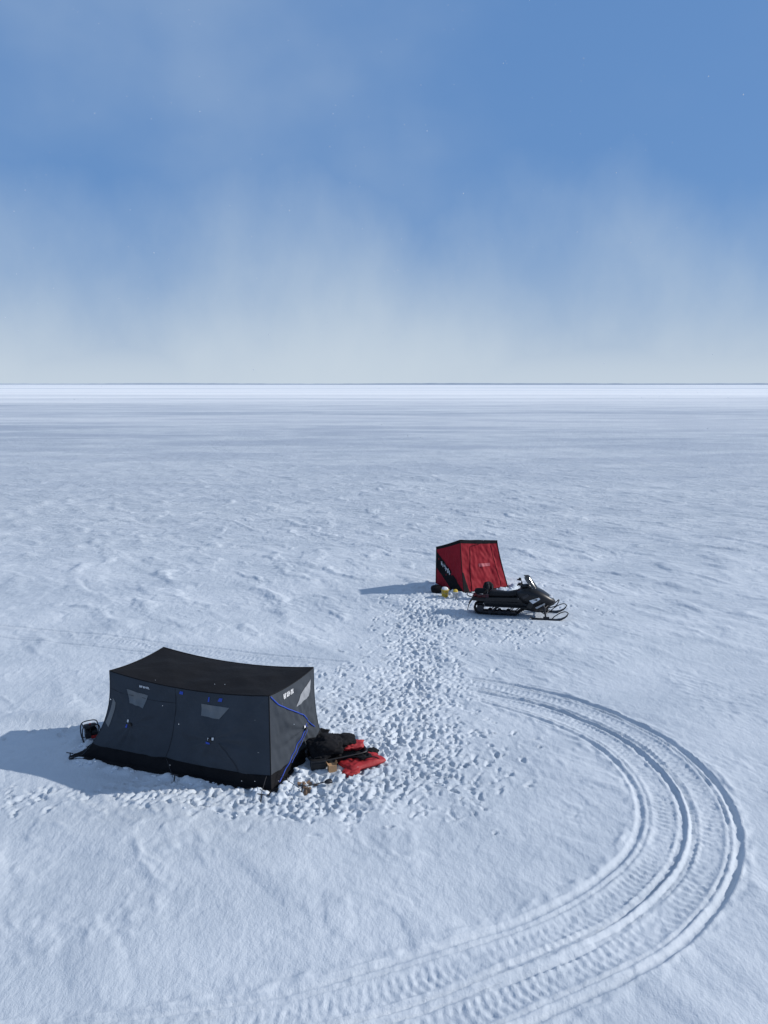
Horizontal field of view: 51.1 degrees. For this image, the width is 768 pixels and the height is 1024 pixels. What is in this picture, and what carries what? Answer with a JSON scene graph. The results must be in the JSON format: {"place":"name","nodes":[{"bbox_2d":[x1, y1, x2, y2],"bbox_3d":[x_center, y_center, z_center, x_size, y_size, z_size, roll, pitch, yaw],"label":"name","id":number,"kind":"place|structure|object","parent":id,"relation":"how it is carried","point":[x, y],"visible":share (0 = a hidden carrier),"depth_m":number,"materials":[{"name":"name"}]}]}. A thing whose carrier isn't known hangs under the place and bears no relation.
{"place":"outdoors","nodes":[
{"label":"outdoors","id":0,"kind":"place"},
{"bbox_2d":[4,0,759,848],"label":"blowing snow","id":1,"kind":"structure","parent":0,"point":[530,424],"depth_m":9.54,"materials":[{"name":"white snow"}]},
{"bbox_2d":[0,385,767,1023],"bbox_3d":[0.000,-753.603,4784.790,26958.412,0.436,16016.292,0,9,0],"label":"snow ground","id":2,"kind":"structure","parent":0,"point":[582,887],"depth_m":21.87,"materials":[{"name":"white snow"}]},
{"bbox_2d":[80,719,100,741],"bbox_3d":[-7.098,5.291,19.425,0.440,0.443,0.316,-5,10,-28],"label":"portable generator","id":3,"kind":"object","parent":2,"relation":"on","point":[91,730],"visible":0.84,"depth_m":19.35,"materials":[{"name":"metal"}]},
{"bbox_2d":[66,647,332,801],"bbox_3d":[-4.036,4.642,18.668,5.860,2.065,3.479,3,10,19],"label":"ice fishing tent","id":4,"kind":"object","parent":2,"relation":"on","point":[236,724],"visible":1,"depth_m":17.88,"materials":[{"name":"grey fabric"}]},
{"bbox_2d":[106,699,115,726],"bbox_3d":[-6.285,4.605,18.455,0.283,0.677,0.104,0,9,0],"label":"left edge window","id":5,"kind":"structure","parent":4,"relation":"in","point":[112,709],"depth_m":18.46,"materials":[{"name":"plastic"}]},
{"bbox_2d":[127,689,147,707],"bbox_3d":[-5.591,4.206,18.142,0.565,0.342,0.136,4,10,25],"label":"front window","id":6,"kind":"structure","parent":4,"relation":"in","point":[137,699],"depth_m":18.13,"materials":[{"name":"plastic"}]},
{"bbox_2d":[201,704,228,718],"bbox_3d":[-3.679,4.330,17.401,0.728,0.268,0.095,4,10,23],"label":"front window","id":7,"kind":"structure","parent":4,"relation":"in","point":[216,712],"depth_m":17.42,"materials":[{"name":"plastic"}]},
{"bbox_2d":[297,679,310,705],"bbox_3d":[-1.805,4.101,18.193,0.042,0.384,0.750,3,10,20],"label":"right window","id":8,"kind":"structure","parent":4,"relation":"in","point":[305,693],"depth_m":18.24,"materials":[{"name":"plastic"}]},
{"bbox_2d":[32,584,564,818],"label":"snow chunks","id":9,"kind":"object","parent":2,"relation":"on","point":[115,767],"visible":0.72,"depth_m":17.79,"materials":[{"name":"white snow"}]},
{"bbox_2d":[297,780,317,795],"bbox_3d":[-1.657,5.875,17.131,0.487,0.229,0.408,9,12,43],"label":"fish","id":10,"kind":"object","parent":2,"relation":"on","point":[306,791],"visible":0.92,"depth_m":17.10},
{"bbox_2d":[310,757,325,769],"bbox_3d":[-1.470,5.573,17.879,0.350,0.263,0.210,-2,9,-11],"label":"tackle box","id":11,"kind":"object","parent":2,"relation":"on","point":[317,765],"visible":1,"depth_m":17.80,"materials":[{"name":"black plastic"}]},
{"bbox_2d":[307,779,332,786],"bbox_3d":[-1.373,5.754,17.027,0.550,0.069,0.140,-4,10,-23],"label":"ice scoop","id":12,"kind":"object","parent":2,"relation":"on","point":[328,781],"visible":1,"depth_m":17.05,"materials":[{"name":"metal"}]},
{"bbox_2d":[327,760,336,772],"bbox_3d":[-1.156,5.645,17.767,0.230,0.258,0.144,-3,9,-17],"label":"cardboard box","id":13,"kind":"object","parent":2,"relation":"on","point":[331,767],"visible":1,"depth_m":17.71,"materials":[{"name":"beige cardboard"}]},
{"bbox_2d":[304,732,367,766],"bbox_3d":[-1.091,5.326,18.302,1.447,0.627,0.798,-4,10,-24],"label":"utility sled","id":14,"kind":"object","parent":2,"relation":"on","point":[332,747],"visible":0.99,"depth_m":18.07,"materials":[{"name":"black plastic"}]},
{"bbox_2d":[338,747,385,777],"bbox_3d":[-0.524,5.591,18.066,1.274,0.245,0.734,-6,11,-35],"label":"red gear bag","id":15,"kind":"object","parent":2,"relation":"on","point":[370,757],"visible":0.98,"depth_m":17.97,"materials":[{"name":"fabric"}]},
{"bbox_2d":[431,584,441,592],"bbox_3d":[2.147,3.098,32.795,0.490,0.355,0.325,-2,9,-11],"label":"black duffel bag","id":16,"kind":"object","parent":2,"relation":"on","point":[435,588],"visible":0.88,"depth_m":32.67,"materials":[{"name":"fabric"}]},
{"bbox_2d":[441,587,448,597],"bbox_3d":[2.453,3.223,32.247,0.327,0.436,0.347,-3,9,-17],"label":"yellow bucket","id":17,"kind":"object","parent":2,"relation":"on","point":[445,591],"visible":1,"depth_m":32.15,"materials":[{"name":"plastic"}]},
{"bbox_2d":[452,589,457,598],"bbox_3d":[2.853,3.259,32.053,0.243,0.356,0.256,-3,9,-17],"label":"white bucket","id":18,"kind":"object","parent":2,"relation":"on","point":[455,593],"visible":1,"depth_m":31.98,"materials":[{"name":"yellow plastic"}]},
{"bbox_2d":[436,540,507,592],"bbox_3d":[3.695,2.165,33.651,2.530,2.270,1.946,-5,10,-30],"label":"red ice shelter","id":19,"kind":"object","parent":2,"relation":"on","point":[464,566],"visible":0.96,"depth_m":33.22,"materials":[{"name":"fabric"}]},
{"bbox_2d":[483,581,493,593],"bbox_3d":[4.151,3.095,31.956,0.415,0.661,0.383,-2,9,-11],"label":"gear backpack","id":20,"kind":"object","parent":2,"relation":"on","point":[491,585],"visible":0.38,"depth_m":31.84,"materials":[{"name":"black fabric"}]},
{"bbox_2d":[467,575,568,620],"bbox_3d":[4.936,3.084,29.826,3.722,1.554,1.265,2,9,10],"label":"snowmobile","id":21,"kind":"object","parent":2,"relation":"on","point":[529,595],"visible":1,"depth_m":29.66,"materials":[{"name":"black plastic"}]},
{"bbox_2d":[0,383,767,384],"bbox_3d":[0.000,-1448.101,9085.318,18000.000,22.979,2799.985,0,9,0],"label":"distant shoreline","id":22,"kind":"structure","parent":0,"point":[399,384],"depth_m":9218.01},
{"bbox_2d":[0,0,767,383],"label":"sky","id":23,"kind":"structure","parent":0,"point":[146,252],"materials":[{"name":"blue"}]}
]}

